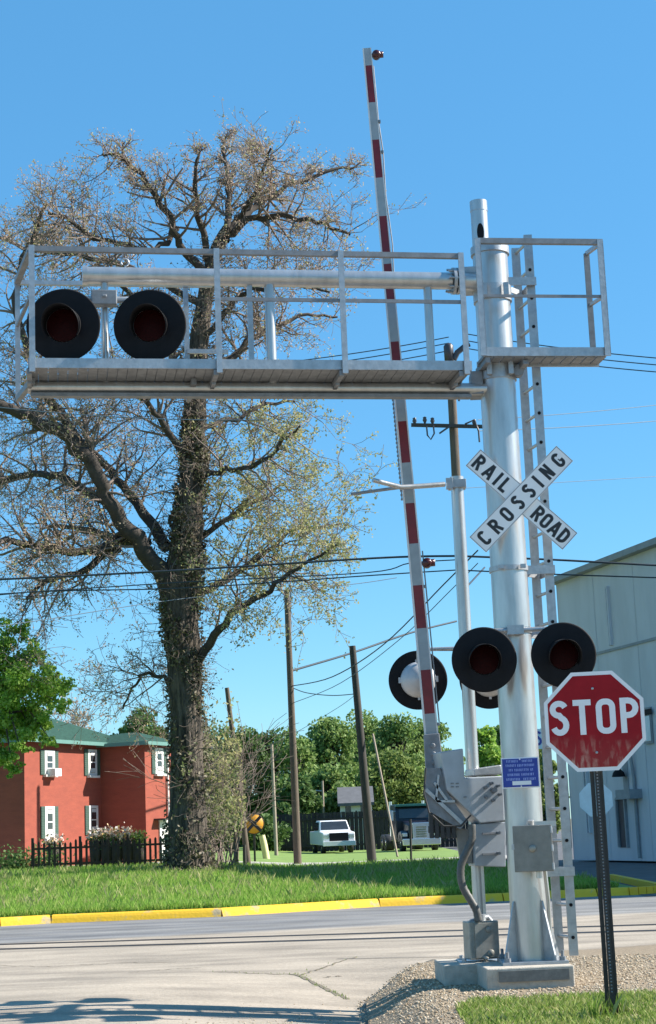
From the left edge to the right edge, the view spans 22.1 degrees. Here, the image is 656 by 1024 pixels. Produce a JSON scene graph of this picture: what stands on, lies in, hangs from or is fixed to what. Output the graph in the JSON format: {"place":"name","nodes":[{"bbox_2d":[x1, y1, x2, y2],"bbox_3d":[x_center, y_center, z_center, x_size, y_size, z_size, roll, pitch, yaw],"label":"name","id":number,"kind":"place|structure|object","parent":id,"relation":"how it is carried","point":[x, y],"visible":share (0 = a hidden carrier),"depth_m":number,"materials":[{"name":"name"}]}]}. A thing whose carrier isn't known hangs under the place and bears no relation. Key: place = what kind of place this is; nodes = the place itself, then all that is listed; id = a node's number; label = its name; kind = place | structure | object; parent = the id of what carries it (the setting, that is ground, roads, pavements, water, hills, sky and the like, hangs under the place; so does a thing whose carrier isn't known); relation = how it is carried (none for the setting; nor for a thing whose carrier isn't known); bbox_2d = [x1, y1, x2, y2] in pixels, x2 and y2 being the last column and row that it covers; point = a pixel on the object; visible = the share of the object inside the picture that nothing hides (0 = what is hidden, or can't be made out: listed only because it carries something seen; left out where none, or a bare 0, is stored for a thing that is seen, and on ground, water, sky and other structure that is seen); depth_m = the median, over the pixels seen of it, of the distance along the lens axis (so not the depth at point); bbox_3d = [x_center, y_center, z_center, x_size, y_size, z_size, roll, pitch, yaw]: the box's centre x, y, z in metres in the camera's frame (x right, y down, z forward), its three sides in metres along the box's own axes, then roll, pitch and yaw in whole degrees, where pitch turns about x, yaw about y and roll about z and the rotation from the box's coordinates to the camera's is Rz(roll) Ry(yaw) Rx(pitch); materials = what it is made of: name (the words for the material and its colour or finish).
{"place":"outdoors","nodes":[
{"label":"outdoors","id":0,"kind":"place"},
{"bbox_2d":[0,407,263,420],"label":"overhead wire","id":1,"kind":"object","parent":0,"point":[128,417],"visible":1,"depth_m":41.16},
{"bbox_2d":[67,855,506,866],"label":"lane","id":2,"kind":"structure","parent":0,"point":[313,862],"depth_m":73.26,"materials":[{"name":"asphalt"}]},
{"bbox_2d":[14,844,632,915],"bbox_3d":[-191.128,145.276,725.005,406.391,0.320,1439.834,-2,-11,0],"label":"grass verge","id":3,"kind":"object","parent":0,"point":[282,856],"depth_m":87.96,"materials":[{"name":"green plant"}]},
{"bbox_2d":[0,617,76,778],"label":"leafy tree","id":4,"kind":"object","parent":3,"relation":"on","point":[28,719],"visible":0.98,"depth_m":57.15,"materials":[{"name":"green plant"}]},
{"bbox_2d":[0,839,78,870],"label":"garden bush","id":5,"kind":"object","parent":3,"relation":"on","point":[14,861],"visible":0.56,"depth_m":65.52,"materials":[{"name":"green plant"}]},
{"bbox_2d":[41,831,68,865],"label":"flower planter","id":6,"kind":"object","parent":3,"relation":"on","point":[51,839],"visible":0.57,"depth_m":68.12,"materials":[{"name":"white plant"}]},
{"bbox_2d":[40,689,111,731],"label":"bare tree","id":7,"kind":"object","parent":3,"relation":"on","point":[74,722],"visible":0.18,"depth_m":83.63,"materials":[{"name":"brown plant"}]},
{"bbox_2d":[0,717,170,867],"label":"red house","id":8,"kind":"structure","parent":3,"relation":"on","point":[66,789],"depth_m":75.70,"materials":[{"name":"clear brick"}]},
{"bbox_2d":[44,806,54,840],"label":"window","id":9,"kind":"structure","parent":8,"relation":"in","point":[49,810],"depth_m":72.66,"materials":[{"name":"white glass"}]},
{"bbox_2d":[43,750,57,776],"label":"window","id":10,"kind":"structure","parent":8,"relation":"in","point":[49,755],"depth_m":73.11,"materials":[{"name":"white glass"}]},
{"bbox_2d":[87,749,99,777],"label":"window","id":11,"kind":"structure","parent":8,"relation":"in","point":[92,754],"depth_m":76.61,"materials":[{"name":"white glass"}]},
{"bbox_2d":[89,805,98,834],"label":"window","id":12,"kind":"structure","parent":8,"relation":"in","point":[93,810],"depth_m":76.21,"materials":[{"name":"white glass"}]},
{"bbox_2d":[154,748,166,775],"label":"window","id":13,"kind":"structure","parent":8,"relation":"in","point":[157,773],"depth_m":77.81,"materials":[{"name":"white glass"}]},
{"bbox_2d":[159,820,167,855],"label":"door","id":14,"kind":"structure","parent":8,"relation":"in","point":[161,822],"depth_m":77.29,"materials":[{"name":"wood"}]},
{"bbox_2d":[83,826,105,864],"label":"flowering bush","id":15,"kind":"object","parent":3,"relation":"on","point":[93,836],"visible":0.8,"depth_m":68.06,"materials":[{"name":"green plant"}]},
{"bbox_2d":[31,834,166,868],"bbox_3d":[-8.650,13.146,64.829,5.620,1.300,0.150,-2,-11,0],"label":"picket fence","id":16,"kind":"object","parent":3,"relation":"on","point":[97,846],"visible":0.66,"depth_m":64.76,"materials":[{"name":"black metal"}]},
{"bbox_2d":[95,823,116,864],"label":"flowering bush","id":17,"kind":"object","parent":3,"relation":"on","point":[107,832],"visible":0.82,"depth_m":68.04,"materials":[{"name":"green plant"}]},
{"bbox_2d":[103,822,124,863],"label":"flower planter","id":18,"kind":"object","parent":3,"relation":"on","point":[119,835],"visible":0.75,"depth_m":68.05,"materials":[{"name":"green plant"}]},
{"bbox_2d":[110,724,126,735],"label":"leafy tree","id":19,"kind":"object","parent":3,"relation":"on","point":[120,729],"visible":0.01,"depth_m":97.12,"materials":[{"name":"green plant"}]},
{"bbox_2d":[115,826,138,863],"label":"flowering bush","id":20,"kind":"object","parent":3,"relation":"on","point":[126,831],"visible":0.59,"depth_m":68.05,"materials":[{"name":"green plant"}]},
{"bbox_2d":[129,829,151,862],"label":"flower planter","id":21,"kind":"object","parent":3,"relation":"on","point":[140,835],"visible":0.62,"depth_m":68.01,"materials":[{"name":"green plant"}]},
{"bbox_2d":[121,705,167,738],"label":"leafy tree","id":22,"kind":"object","parent":3,"relation":"on","point":[132,729],"visible":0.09,"depth_m":94.95,"materials":[{"name":"green plant"}]},
{"bbox_2d":[104,691,303,865],"bbox_3d":[-4.641,10.155,63.977,7.272,6.554,5.723,-7,-12,23],"label":"shrub","id":23,"kind":"object","parent":3,"relation":"on","point":[240,772],"visible":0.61,"depth_m":63.39,"materials":[{"name":"green plant"}]},
{"bbox_2d":[142,749,269,865],"bbox_3d":[-4.437,10.510,60.363,4.835,4.513,5.664,-2,-11,0],"label":"shrub","id":24,"kind":"object","parent":3,"relation":"on","point":[215,807],"visible":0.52,"depth_m":60.48,"materials":[{"name":"green plant"}]},
{"bbox_2d":[203,726,224,842],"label":"leafy tree","id":25,"kind":"object","parent":3,"relation":"on","point":[213,731],"depth_m":138.33,"materials":[{"name":"green plant"}]},
{"bbox_2d":[0,96,429,871],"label":"tree","id":26,"kind":"object","parent":3,"relation":"on","point":[186,840],"visible":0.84,"depth_m":60.23,"materials":[{"name":"brown plant"}]},
{"bbox_2d":[154,705,293,862],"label":"shrub","id":27,"kind":"object","parent":3,"relation":"on","point":[209,758],"visible":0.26,"depth_m":69.03,"materials":[{"name":"brown plant"}]},
{"bbox_2d":[233,830,237,865],"bbox_3d":[-3.563,13.082,64.726,0.187,1.592,0.170,-2,-11,0],"label":"marker post","id":28,"kind":"object","parent":3,"relation":"on","point":[234,835],"visible":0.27,"depth_m":64.69,"materials":[{"name":"brown wood"}]},
{"bbox_2d":[209,793,262,851],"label":"undergrowth bush","id":29,"kind":"object","parent":3,"relation":"on","point":[250,836],"visible":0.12,"depth_m":105.61,"materials":[{"name":"green plant"}]},
{"bbox_2d":[225,687,250,862],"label":"utility pole","id":30,"kind":"object","parent":3,"relation":"on","point":[244,834],"visible":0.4,"depth_m":71.10,"materials":[{"name":"brown wood"}]},
{"bbox_2d":[209,725,279,846],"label":"leafy tree","id":31,"kind":"object","parent":3,"relation":"on","point":[263,787],"visible":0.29,"depth_m":131.90,"materials":[{"name":"green plant"}]},
{"bbox_2d":[243,845,246,863],"bbox_3d":[-3.213,13.352,64.673,0.144,1.039,0.140,-2,-11,0],"label":"marker post","id":32,"kind":"object","parent":3,"relation":"on","point":[244,854],"visible":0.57,"depth_m":64.65,"materials":[{"name":"brown wood"}]},
{"bbox_2d":[246,813,263,860],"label":"warning sign","id":33,"kind":"object","parent":3,"relation":"on","point":[258,821],"visible":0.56,"depth_m":76.68,"materials":[{"name":"yellow metal"}]},
{"bbox_2d":[231,813,292,850],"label":"undergrowth bush","id":34,"kind":"object","parent":3,"relation":"on","point":[268,832],"visible":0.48,"depth_m":107.59,"materials":[{"name":"green plant"}]},
{"bbox_2d":[259,835,269,858],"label":"bollard","id":35,"kind":"object","parent":3,"relation":"on","point":[264,847],"visible":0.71,"depth_m":83.25,"materials":[{"name":"yellow plastic"}]},
{"bbox_2d":[250,727,289,812],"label":"leafy tree","id":36,"kind":"object","parent":3,"relation":"on","point":[277,765],"visible":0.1,"depth_m":136.07,"materials":[{"name":"green plant"}]},
{"bbox_2d":[270,744,277,854],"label":"utility pole","id":37,"kind":"object","parent":3,"relation":"on","point":[274,816],"visible":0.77,"depth_m":93.49,"materials":[{"name":"brown wood"}]},
{"bbox_2d":[272,802,311,849],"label":"undergrowth bush","id":38,"kind":"object","parent":3,"relation":"on","point":[285,807],"visible":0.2,"depth_m":114.12,"materials":[{"name":"green plant"}]},
{"bbox_2d":[284,590,301,863],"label":"utility pole","id":39,"kind":"object","parent":3,"relation":"on","point":[294,792],"visible":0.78,"depth_m":73.27,"materials":[{"name":"brown wood"}]},
{"bbox_2d":[1,577,396,625],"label":"overhead wire","id":40,"kind":"object","parent":39,"relation":"attached to","point":[171,600],"visible":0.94,"depth_m":56.00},
{"bbox_2d":[294,688,352,695],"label":"overhead wire","id":41,"kind":"object","parent":39,"relation":"attached to","point":[322,694],"visible":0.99,"depth_m":72.77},
{"bbox_2d":[293,620,456,670],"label":"overhead wire","id":42,"kind":"object","parent":39,"relation":"attached to","point":[323,661],"visible":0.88,"depth_m":81.15,"materials":[{"name":"grey metal"}]},
{"bbox_2d":[292,550,477,685],"bbox_3d":[1.754,4.481,62.307,0.645,2.036,24.835,1,-11,-15],"label":"overhead wire","id":43,"kind":"object","parent":39,"relation":"attached to","point":[391,637],"visible":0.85,"depth_m":61.62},
{"bbox_2d":[293,563,477,702],"bbox_3d":[1.768,4.972,62.215,0.628,2.240,24.825,0,-11,-15],"label":"overhead wire","id":44,"kind":"object","parent":39,"relation":"attached to","point":[385,650],"visible":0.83,"depth_m":62.56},
{"bbox_2d":[257,726,330,845],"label":"leafy tree","id":45,"kind":"object","parent":3,"relation":"on","point":[305,755],"visible":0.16,"depth_m":130.26,"materials":[{"name":"green plant"}]},
{"bbox_2d":[269,774,323,843],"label":"leafy tree","id":46,"kind":"object","parent":3,"relation":"on","point":[307,801],"visible":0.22,"depth_m":115.65,"materials":[{"name":"green plant"}]},
{"bbox_2d":[0,855,619,916],"bbox_3d":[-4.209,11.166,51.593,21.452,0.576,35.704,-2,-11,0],"label":"tall grass","id":47,"kind":"structure","parent":3,"relation":"on","point":[347,890],"depth_m":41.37,"materials":[{"name":"green plant"}]},
{"bbox_2d":[316,781,324,812],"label":"utility pole","id":48,"kind":"object","parent":3,"relation":"on","point":[322,783],"visible":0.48,"depth_m":116.34,"materials":[{"name":"grey wood"}]},
{"bbox_2d":[302,761,353,848],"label":"leafy tree","id":49,"kind":"object","parent":3,"relation":"on","point":[332,779],"visible":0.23,"depth_m":119.62,"materials":[{"name":"green plant"}]},
{"bbox_2d":[303,713,360,786],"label":"leafy tree","id":50,"kind":"object","parent":3,"relation":"on","point":[331,736],"visible":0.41,"depth_m":138.01,"materials":[{"name":"green plant"}]},
{"bbox_2d":[310,820,355,853],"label":"pickup truck","id":51,"kind":"object","parent":3,"relation":"on","point":[339,833],"visible":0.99,"depth_m":102.28,"materials":[{"name":"white metal"}]},
{"bbox_2d":[337,786,373,848],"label":"house","id":52,"kind":"structure","parent":3,"relation":"on","point":[349,799],"depth_m":115.54,"materials":[{"name":"grey"}]},
{"bbox_2d":[344,806,352,816],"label":"window","id":53,"kind":"structure","parent":52,"relation":"in","point":[349,809],"depth_m":115.13,"materials":[{"name":"clear glass"}]},
{"bbox_2d":[336,709,379,841],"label":"leafy tree","id":54,"kind":"object","parent":3,"relation":"on","point":[368,721],"visible":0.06,"depth_m":147.80,"materials":[{"name":"green plant"}]},
{"bbox_2d":[349,646,376,862],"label":"utility pole","id":55,"kind":"object","parent":3,"relation":"on","point":[368,820],"visible":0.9,"depth_m":71.11,"materials":[{"name":"brown wood"}]},
{"bbox_2d":[259,698,350,749],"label":"overhead wire","id":56,"kind":"object","parent":55,"relation":"attached to","point":[311,723],"visible":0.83,"depth_m":80.95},
{"bbox_2d":[372,734,398,856],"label":"guy wire","id":57,"kind":"object","parent":3,"relation":"on","point":[385,796],"visible":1,"depth_m":69.95,"materials":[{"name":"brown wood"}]},
{"bbox_2d":[352,711,424,807],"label":"leafy tree","id":58,"kind":"object","parent":3,"relation":"on","point":[397,732],"visible":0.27,"depth_m":143.16,"materials":[{"name":"green plant"}]},
{"bbox_2d":[354,744,425,845],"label":"leafy tree","id":59,"kind":"object","parent":3,"relation":"on","point":[393,764],"visible":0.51,"depth_m":120.79,"materials":[{"name":"green plant"}]},
{"bbox_2d":[276,810,504,851],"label":"board fence","id":60,"kind":"object","parent":3,"relation":"on","point":[382,819],"visible":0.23,"depth_m":110.05,"materials":[{"name":"black wood"}]},
{"bbox_2d":[409,819,411,860],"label":"marker post","id":61,"kind":"object","parent":3,"relation":"on","point":[410,828],"visible":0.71,"depth_m":66.70,"materials":[{"name":"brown wood"}]},
{"bbox_2d":[380,800,440,850],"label":"semi truck","id":62,"kind":"object","parent":3,"relation":"on","point":[401,815],"visible":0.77,"depth_m":99.39,"materials":[{"name":"blue metal"}]},
{"bbox_2d":[402,736,424,770],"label":"leafy tree","id":63,"kind":"object","parent":3,"relation":"on","point":[418,744],"visible":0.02,"depth_m":147.48,"materials":[{"name":"green plant"}]},
{"bbox_2d":[409,718,465,820],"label":"leafy tree","id":64,"kind":"object","parent":3,"relation":"on","point":[442,728],"visible":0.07,"depth_m":150.68,"materials":[{"name":"green plant"}]},
{"bbox_2d":[411,343,481,475],"bbox_3d":[3.852,2.771,50.186,2.208,16.184,0.621,-2,-11,0],"label":"utility pole","id":65,"kind":"object","parent":3,"relation":"on","point":[453,425],"visible":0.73,"depth_m":51.10,"materials":[{"name":"brown wood"}]},
{"bbox_2d":[0,555,454,579],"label":"overhead wire","id":66,"kind":"object","parent":65,"relation":"attached to","point":[194,569],"visible":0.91,"depth_m":50.56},
{"bbox_2d":[0,570,454,594],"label":"overhead wire","id":67,"kind":"object","parent":65,"relation":"attached to","point":[227,585],"visible":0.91,"depth_m":50.47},
{"bbox_2d":[0,559,454,593],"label":"overhead wire","id":68,"kind":"object","parent":65,"relation":"attached to","point":[230,579],"visible":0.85,"depth_m":50.50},
{"bbox_2d":[304,337,448,359],"bbox_3d":[0.098,-4.911,51.793,7.304,0.734,0.032,-2,-11,0],"label":"overhead wire","id":69,"kind":"object","parent":65,"relation":"attached to","point":[372,350],"visible":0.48,"depth_m":51.78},
{"bbox_2d":[352,343,445,359],"bbox_3d":[0.098,-4.710,51.756,7.300,0.760,0.032,-2,-11,0],"label":"overhead wire","id":70,"kind":"object","parent":65,"relation":"attached to","point":[401,351],"visible":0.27,"depth_m":51.77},
{"bbox_2d":[467,555,655,565],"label":"overhead wire","id":71,"kind":"object","parent":65,"relation":"attached to","point":[568,560],"visible":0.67,"depth_m":50.51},
{"bbox_2d":[468,570,655,577],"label":"overhead wire","id":72,"kind":"object","parent":65,"relation":"attached to","point":[582,575],"visible":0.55,"depth_m":50.44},
{"bbox_2d":[468,334,655,358],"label":"overhead wire","id":73,"kind":"object","parent":65,"relation":"attached to","point":[611,353],"visible":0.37,"depth_m":49.24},
{"bbox_2d":[469,348,655,371],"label":"overhead wire","id":74,"kind":"object","parent":65,"relation":"attached to","point":[607,367],"visible":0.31,"depth_m":49.11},
{"bbox_2d":[469,341,655,364],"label":"overhead wire","id":75,"kind":"object","parent":65,"relation":"attached to","point":[608,360],"visible":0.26,"depth_m":49.11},
{"bbox_2d":[470,476,655,487],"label":"overhead wire","id":76,"kind":"object","parent":65,"relation":"attached to","point":[578,481],"visible":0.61,"depth_m":55.34,"materials":[{"name":"metal"}]},
{"bbox_2d":[479,421,653,430],"bbox_3d":[9.736,-3.056,56.460,14.401,2.656,0.028,8,-15,-43],"label":"overhead wire","id":77,"kind":"object","parent":65,"relation":"attached to","point":[590,425],"visible":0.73,"depth_m":55.48,"materials":[{"name":"metal"}]},
{"bbox_2d":[478,405,655,419],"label":"overhead wire","id":78,"kind":"object","parent":65,"relation":"attached to","point":[590,411],"visible":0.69,"depth_m":55.57,"materials":[{"name":"metal"}]},
{"bbox_2d":[537,728,546,820],"bbox_3d":[6.046,8.197,47.299,0.366,4.173,0.159,-2,-11,0],"label":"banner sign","id":79,"kind":"object","parent":3,"relation":"on","point":[539,739],"visible":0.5,"depth_m":47.54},
{"bbox_2d":[579,783,612,877],"bbox_3d":[6.633,7.878,41.234,0.811,2.416,0.095,-2,-11,0],"label":"road sign","id":80,"kind":"object","parent":3,"relation":"on","point":[585,798],"visible":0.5,"depth_m":41.33,"materials":[{"name":"metal"}]},
{"bbox_2d":[0,895,655,1023],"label":"street","id":81,"kind":"structure","parent":0,"point":[98,990],"depth_m":22.51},
{"bbox_2d":[113,1004,367,1023],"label":"road grit","id":82,"kind":"object","parent":81,"relation":"on","point":[276,1018],"visible":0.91,"depth_m":15.57,"materials":[{"name":"gravel"}]},
{"bbox_2d":[222,956,356,998],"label":"crack weeds","id":83,"kind":"object","parent":81,"relation":"on","point":[316,981],"visible":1,"depth_m":19.24,"materials":[{"name":"green plant"}]},
{"bbox_2d":[296,974,348,998],"bbox_3d":[-0.091,5.323,18.863,0.084,0.069,2.553,0,-11,-13],"label":"pavement crack","id":84,"kind":"object","parent":81,"relation":"on","point":[325,988],"visible":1,"depth_m":18.78,"materials":[{"name":"concrete"}]},
{"bbox_2d":[0,874,655,925],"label":"kerb","id":85,"kind":"structure","parent":81,"relation":"on","point":[645,887],"depth_m":34.88,"materials":[{"name":"yellow concrete"}]},
{"bbox_2d":[0,930,655,949],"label":"railway track","id":86,"kind":"structure","parent":81,"relation":"on","point":[289,940],"depth_m":25.92,"materials":[{"name":"metal"}]},
{"bbox_2d":[0,924,655,944],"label":"railway track","id":87,"kind":"structure","parent":81,"relation":"on","point":[289,935],"depth_m":27.19,"materials":[{"name":"metal"}]},
{"bbox_2d":[357,944,655,1023],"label":"gravel bed","id":88,"kind":"object","parent":81,"relation":"on","point":[641,949],"visible":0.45,"depth_m":16.00,"materials":[{"name":"grey gravel"}]},
{"bbox_2d":[434,958,476,984],"bbox_3d":[1.399,4.533,16.568,0.604,0.196,0.800,-2,-11,-3],"label":"concrete footing","id":89,"kind":"object","parent":88,"relation":"on","point":[451,971],"visible":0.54,"depth_m":16.18,"materials":[{"name":"grey concrete"}]},
{"bbox_2d":[351,48,505,962],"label":"crossing gate","id":90,"kind":"structure","parent":89,"relation":"on","point":[454,797],"depth_m":17.09,"materials":[{"name":"metal"}]},
{"bbox_2d":[475,961,574,990],"bbox_3d":[1.854,4.449,16.035,0.818,0.276,1.073,-2,-11,-3],"label":"concrete footing","id":91,"kind":"object","parent":88,"relation":"on","point":[494,975],"visible":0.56,"depth_m":15.53,"materials":[{"name":"concrete"}]},
{"bbox_2d":[14,199,610,965],"bbox_3d":[-0.120,0.644,16.904,5.941,7.675,2.334,-1,-11,-8],"label":"crossing signal","id":92,"kind":"object","parent":91,"relation":"on","point":[500,661],"visible":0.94,"depth_m":16.53,"materials":[{"name":"metal"}]},
{"bbox_2d":[544,671,645,1012],"bbox_3d":[2.185,2.717,13.299,0.792,2.898,0.087,-4,-11,8],"label":"stop sign","id":93,"kind":"object","parent":88,"relation":"on","point":[595,722],"visible":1,"depth_m":13.43,"materials":[{"name":"red metal"}]},
{"bbox_2d":[584,990,638,1019],"bbox_3d":[2.145,3.818,13.046,0.548,0.224,0.349,6,-13,-37],"label":"grass tuft","id":94,"kind":"object","parent":88,"relation":"on","point":[601,1007],"visible":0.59,"depth_m":13.03,"materials":[{"name":"green plant"}]},
{"bbox_2d":[0,0,655,818],"label":"sky","id":95,"kind":"structure","parent":0,"point":[543,112],"materials":[{"name":"blue"}]},
{"bbox_2d":[442,831,655,895],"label":"driveway","id":96,"kind":"structure","parent":0,"point":[644,870],"depth_m":55.40,"materials":[{"name":"grey concrete"}]},
{"bbox_2d":[464,725,501,821],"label":"leafy tree","id":97,"kind":"object","parent":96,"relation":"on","point":[489,752],"visible":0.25,"depth_m":117.86,"materials":[{"name":"green plant"}]},
{"bbox_2d":[493,725,500,745],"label":"leafy tree","id":98,"kind":"object","parent":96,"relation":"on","point":[497,729],"depth_m":126.37,"materials":[{"name":"green plant"}]},
{"bbox_2d":[538,749,569,833],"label":"leafy tree","id":99,"kind":"object","parent":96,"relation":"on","point":[556,798],"visible":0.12,"depth_m":107.65,"materials":[{"name":"green plant"}]},
{"bbox_2d":[554,537,655,860],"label":"white building","id":100,"kind":"structure","parent":96,"relation":"on","point":[614,618],"depth_m":60.42,"materials":[{"name":"white metal"}]},
{"bbox_2d":[567,776,571,845],"bbox_3d":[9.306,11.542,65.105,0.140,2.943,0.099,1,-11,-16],"label":"door","id":101,"kind":"structure","parent":100,"relation":"in","point":[567,776],"depth_m":65.06,"materials":[{"name":"metal"}]},
{"bbox_2d":[582,771,591,832],"bbox_3d":[9.779,10.609,63.405,0.120,2.974,0.301,1,-11,-16],"label":"window","id":102,"kind":"structure","parent":100,"relation":"in","point":[585,774],"depth_m":63.30,"materials":[{"name":"blue"}]},
{"bbox_2d":[604,586,612,645],"bbox_3d":[10.327,3.820,61.722,0.120,2.173,0.207,1,-11,-16],"label":"window","id":103,"kind":"structure","parent":100,"relation":"in","point":[606,590],"depth_m":61.67,"materials":[{"name":"white glass"}]},
{"bbox_2d":[614,798,629,846],"bbox_3d":[10.604,11.173,60.443,0.140,1.773,0.790,1,-11,-16],"label":"door","id":104,"kind":"structure","parent":100,"relation":"in","point":[621,812],"depth_m":60.48,"materials":[{"name":"grey metal"}]},
{"bbox_2d":[454,988,655,1023],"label":"grass","id":105,"kind":"structure","parent":0,"point":[511,1009],"depth_m":13.47,"materials":[{"name":"green plant"}]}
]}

